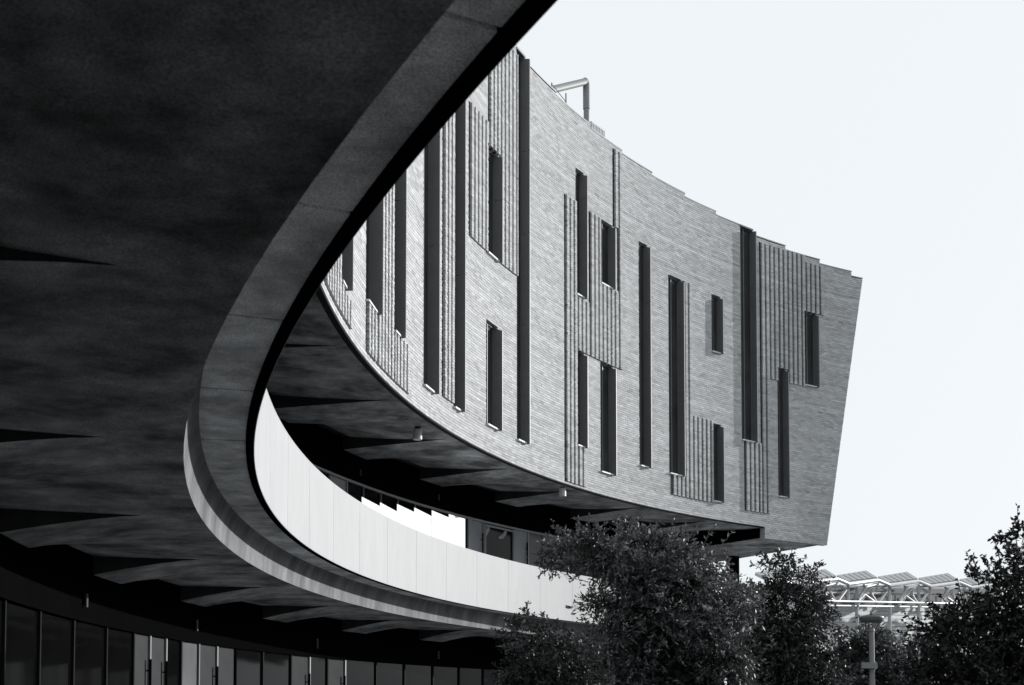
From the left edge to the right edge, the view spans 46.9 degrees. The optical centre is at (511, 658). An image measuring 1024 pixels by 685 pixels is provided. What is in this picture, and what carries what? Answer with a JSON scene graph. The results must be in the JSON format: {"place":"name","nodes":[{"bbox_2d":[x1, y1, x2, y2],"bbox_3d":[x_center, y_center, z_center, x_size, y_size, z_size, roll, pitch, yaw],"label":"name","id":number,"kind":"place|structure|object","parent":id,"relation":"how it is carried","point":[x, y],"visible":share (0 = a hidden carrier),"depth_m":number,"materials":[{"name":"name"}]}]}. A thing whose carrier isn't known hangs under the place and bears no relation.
{"place":"outdoors","nodes":[
{"label":"outdoors","id":0,"kind":"place"},
{"bbox_2d":[589,121,604,136],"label":"roof unit","id":1,"kind":"structure","parent":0,"point":[598,129],"depth_m":48.87,"materials":[{"name":"white paint"}]},
{"bbox_2d":[517,0,1023,682],"label":"sky","id":2,"kind":"structure","parent":0,"point":[879,141],"materials":[{"name":"white"}]},
{"label":"lawn","id":3,"kind":"structure","parent":0,"visible":0},
{"bbox_2d":[486,600,624,684],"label":"tree","id":4,"kind":"object","parent":3,"relation":"on","point":[540,661],"visible":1,"depth_m":19.07,"materials":[{"name":"black plant"}]},
{"bbox_2d":[527,512,775,684],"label":"feathery tree","id":5,"kind":"object","parent":3,"relation":"on","point":[665,631],"visible":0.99,"depth_m":21.62,"materials":[{"name":"black plant"}]},
{"bbox_2d":[734,547,855,684],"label":"dark tree","id":6,"kind":"object","parent":3,"relation":"on","point":[795,640],"visible":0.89,"depth_m":25.39,"materials":[{"name":"black plant"}]},
{"bbox_2d":[859,615,883,684],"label":"street lamp","id":7,"kind":"object","parent":3,"relation":"on","point":[871,665],"visible":1,"depth_m":35.94,"materials":[{"name":"grey metal"}]},
{"bbox_2d":[824,612,932,684],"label":"tree","id":8,"kind":"object","parent":3,"relation":"on","point":[855,652],"visible":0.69,"depth_m":45.31,"materials":[{"name":"black plant"}]},
{"bbox_2d":[890,504,1023,684],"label":"broadleaf tree","id":9,"kind":"object","parent":3,"relation":"on","point":[995,656],"visible":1,"depth_m":15.66,"materials":[{"name":"black plant"}]},
{"bbox_3d":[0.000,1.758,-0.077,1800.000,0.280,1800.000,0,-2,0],"label":"ground","id":10,"kind":"structure","parent":0,"visible":0},
{"bbox_2d":[0,0,862,684],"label":"ring building","id":11,"kind":"structure","parent":10,"relation":"on","point":[276,276],"depth_m":27.67,"materials":[{"name":"brick"}]},
{"bbox_2d":[83,593,87,606],"bbox_3d":[-7.822,-1.062,21.644,0.102,0.250,0.063,0,-3,-3],"label":"wall lamp","id":12,"kind":"object","parent":11,"relation":"attached to","point":[85,600],"visible":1,"depth_m":21.62,"materials":[{"name":"black metal"}]},
{"bbox_2d":[135,633,151,684],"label":"door","id":13,"kind":"structure","parent":11,"relation":"in","point":[143,643],"depth_m":25.41,"materials":[{"name":"grey glass"}]},
{"bbox_2d":[151,636,167,684],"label":"door","id":14,"kind":"structure","parent":11,"relation":"in","point":[159,648],"depth_m":26.40,"materials":[{"name":"grey glass"}]},
{"bbox_2d":[194,620,197,630],"bbox_3d":[-7.613,-0.794,28.460,0.102,0.270,0.063,0,-3,6],"label":"wall lamp","id":15,"kind":"object","parent":11,"relation":"attached to","point":[196,625],"visible":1,"depth_m":28.44,"materials":[{"name":"black metal"}]},
{"bbox_2d":[200,644,218,684],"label":"door","id":16,"kind":"structure","parent":11,"relation":"in","point":[208,653],"depth_m":29.47,"materials":[{"name":"grey glass"}]},
{"bbox_2d":[292,655,310,684],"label":"door","id":17,"kind":"structure","parent":11,"relation":"in","point":[301,665],"depth_m":35.43,"materials":[{"name":"grey glass"}]},
{"bbox_2d":[329,659,345,684],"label":"door","id":18,"kind":"structure","parent":11,"relation":"in","point":[337,667],"depth_m":37.75,"materials":[{"name":"grey glass"}]},
{"bbox_2d":[330,475,347,492],"bbox_3d":[-5.606,-4.026,37.887,0.110,3.550,1.231,-1,-3,19],"label":"window","id":19,"kind":"structure","parent":11,"relation":"in","point":[342,484],"depth_m":38.13,"materials":[{"name":"glass"}]},
{"bbox_2d":[342,238,353,290],"bbox_3d":[-3.759,-12.923,26.338,0.390,9.400,0.547,0,-3,3],"label":"window","id":20,"kind":"structure","parent":11,"relation":"in","point":[347,256],"depth_m":26.38,"materials":[{"name":"black glass"}]},
{"bbox_2d":[366,198,383,314],"bbox_3d":[-3.471,-13.468,29.342,0.390,9.670,0.997,0,-3,7],"label":"window","id":21,"kind":"structure","parent":11,"relation":"in","point":[375,222],"depth_m":29.64,"materials":[{"name":"black glass"}]},
{"bbox_2d":[394,170,406,337],"bbox_3d":[-3.086,-13.633,31.741,0.390,10.030,0.547,0,-3,11],"label":"window","id":22,"kind":"structure","parent":11,"relation":"in","point":[400,226],"depth_m":31.84,"materials":[{"name":"black glass"}]},
{"bbox_2d":[413,427,421,440],"bbox_3d":[-2.837,-6.767,35.519,0.267,0.380,0.267,0,-3,0],"label":"ceiling lamp","id":23,"kind":"object","parent":11,"relation":"attached to","point":[417,433],"visible":1,"depth_m":35.41,"materials":[{"name":"black metal"}]},
{"bbox_2d":[423,130,440,393],"bbox_3d":[-2.419,-13.826,34.544,0.390,12.100,0.927,-1,-3,15],"label":"window","id":24,"kind":"structure","parent":11,"relation":"in","point":[431,226],"depth_m":34.81,"materials":[{"name":"black glass"}]},
{"bbox_2d":[453,101,465,411],"bbox_3d":[-1.711,-13.546,36.828,0.390,11.740,0.547,-1,-3,19],"label":"window","id":25,"kind":"structure","parent":11,"relation":"in","point":[460,115],"depth_m":36.99,"materials":[{"name":"black glass"}]},
{"bbox_2d":[472,520,484,552],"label":"door","id":26,"kind":"structure","parent":11,"relation":"in","point":[477,527],"depth_m":46.73,"materials":[{"name":"grey glass"}]},
{"bbox_2d":[484,669,499,684],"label":"door","id":27,"kind":"structure","parent":11,"relation":"in","point":[488,673],"depth_m":47.17,"materials":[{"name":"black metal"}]},
{"bbox_2d":[486,322,502,430],"bbox_3d":[-0.673,-9.427,39.365,0.390,3.550,0.927,-1,-3,23],"label":"window","id":28,"kind":"structure","parent":11,"relation":"in","point":[494,337],"depth_m":39.70,"materials":[{"name":"black glass"}]},
{"bbox_2d":[487,149,502,262],"bbox_3d":[-0.661,-15.270,39.643,0.390,3.730,0.927,-1,-3,23],"label":"window","id":29,"kind":"structure","parent":11,"relation":"in","point":[495,174],"depth_m":39.99,"materials":[{"name":"black glass"}]},
{"bbox_2d":[515,530,528,564],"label":"door","id":30,"kind":"structure","parent":11,"relation":"in","point":[521,538],"depth_m":49.29,"materials":[{"name":"grey glass"}]},
{"bbox_2d":[516,47,529,444],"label":"window","id":31,"kind":"structure","parent":11,"relation":"in","point":[523,278],"depth_m":41.93,"materials":[{"name":"black glass"}]},
{"bbox_2d":[553,85,566,102],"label":"aerial","id":32,"kind":"object","parent":11,"relation":"on","point":[565,99],"visible":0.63,"depth_m":46.75,"materials":[{"name":"grey metal"}]},
{"bbox_2d":[559,487,565,496],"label":"ceiling lamp","id":33,"kind":"object","parent":11,"relation":"attached to","point":[562,491],"visible":1,"depth_m":44.84,"materials":[{"name":"black metal"}]},
{"bbox_2d":[553,77,589,121],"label":"roof pipe","id":34,"kind":"object","parent":11,"relation":"on","point":[584,82],"visible":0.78,"depth_m":48.65,"materials":[{"name":"silver metal"}]},
{"bbox_2d":[575,170,587,298],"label":"window","id":35,"kind":"structure","parent":11,"relation":"in","point":[581,181],"depth_m":45.93,"materials":[{"name":"black glass"}]},
{"bbox_2d":[577,352,588,447],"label":"window","id":36,"kind":"structure","parent":11,"relation":"in","point":[582,368],"depth_m":45.64,"materials":[{"name":"black glass"}]},
{"bbox_2d":[601,222,615,289],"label":"window","id":37,"kind":"structure","parent":11,"relation":"in","point":[608,234],"depth_m":47.63,"materials":[{"name":"black glass"}]},
{"bbox_2d":[600,363,616,475],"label":"window","id":38,"kind":"structure","parent":11,"relation":"in","point":[608,376],"depth_m":47.33,"materials":[{"name":"black glass"}]},
{"bbox_2d":[638,243,651,468],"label":"window","id":39,"kind":"structure","parent":11,"relation":"in","point":[645,347],"depth_m":49.50,"materials":[{"name":"black glass"}]},
{"bbox_2d":[668,276,685,476],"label":"window","id":40,"kind":"structure","parent":11,"relation":"in","point":[676,289],"depth_m":51.25,"materials":[{"name":"black glass"}]},
{"bbox_2d":[711,295,723,354],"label":"window","id":41,"kind":"structure","parent":11,"relation":"in","point":[717,304],"depth_m":53.33,"materials":[{"name":"black glass"}]},
{"bbox_2d":[713,424,724,502],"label":"window","id":42,"kind":"structure","parent":11,"relation":"in","point":[718,432],"depth_m":53.06,"materials":[{"name":"black glass"}]},
{"bbox_2d":[740,224,757,442],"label":"window","id":43,"kind":"structure","parent":11,"relation":"in","point":[748,237],"depth_m":54.80,"materials":[{"name":"black glass"}]},
{"bbox_2d":[777,369,789,497],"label":"window","id":44,"kind":"structure","parent":11,"relation":"in","point":[783,418],"depth_m":55.92,"materials":[{"name":"black glass"}]},
{"bbox_2d":[804,312,819,387],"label":"window","id":45,"kind":"structure","parent":11,"relation":"in","point":[812,355],"depth_m":57.22,"materials":[{"name":"black glass"}]},
{"bbox_2d":[747,568,1011,683],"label":"truss canopy","id":46,"kind":"object","parent":10,"relation":"on","point":[893,598],"visible":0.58,"depth_m":99.37,"materials":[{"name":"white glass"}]}
]}

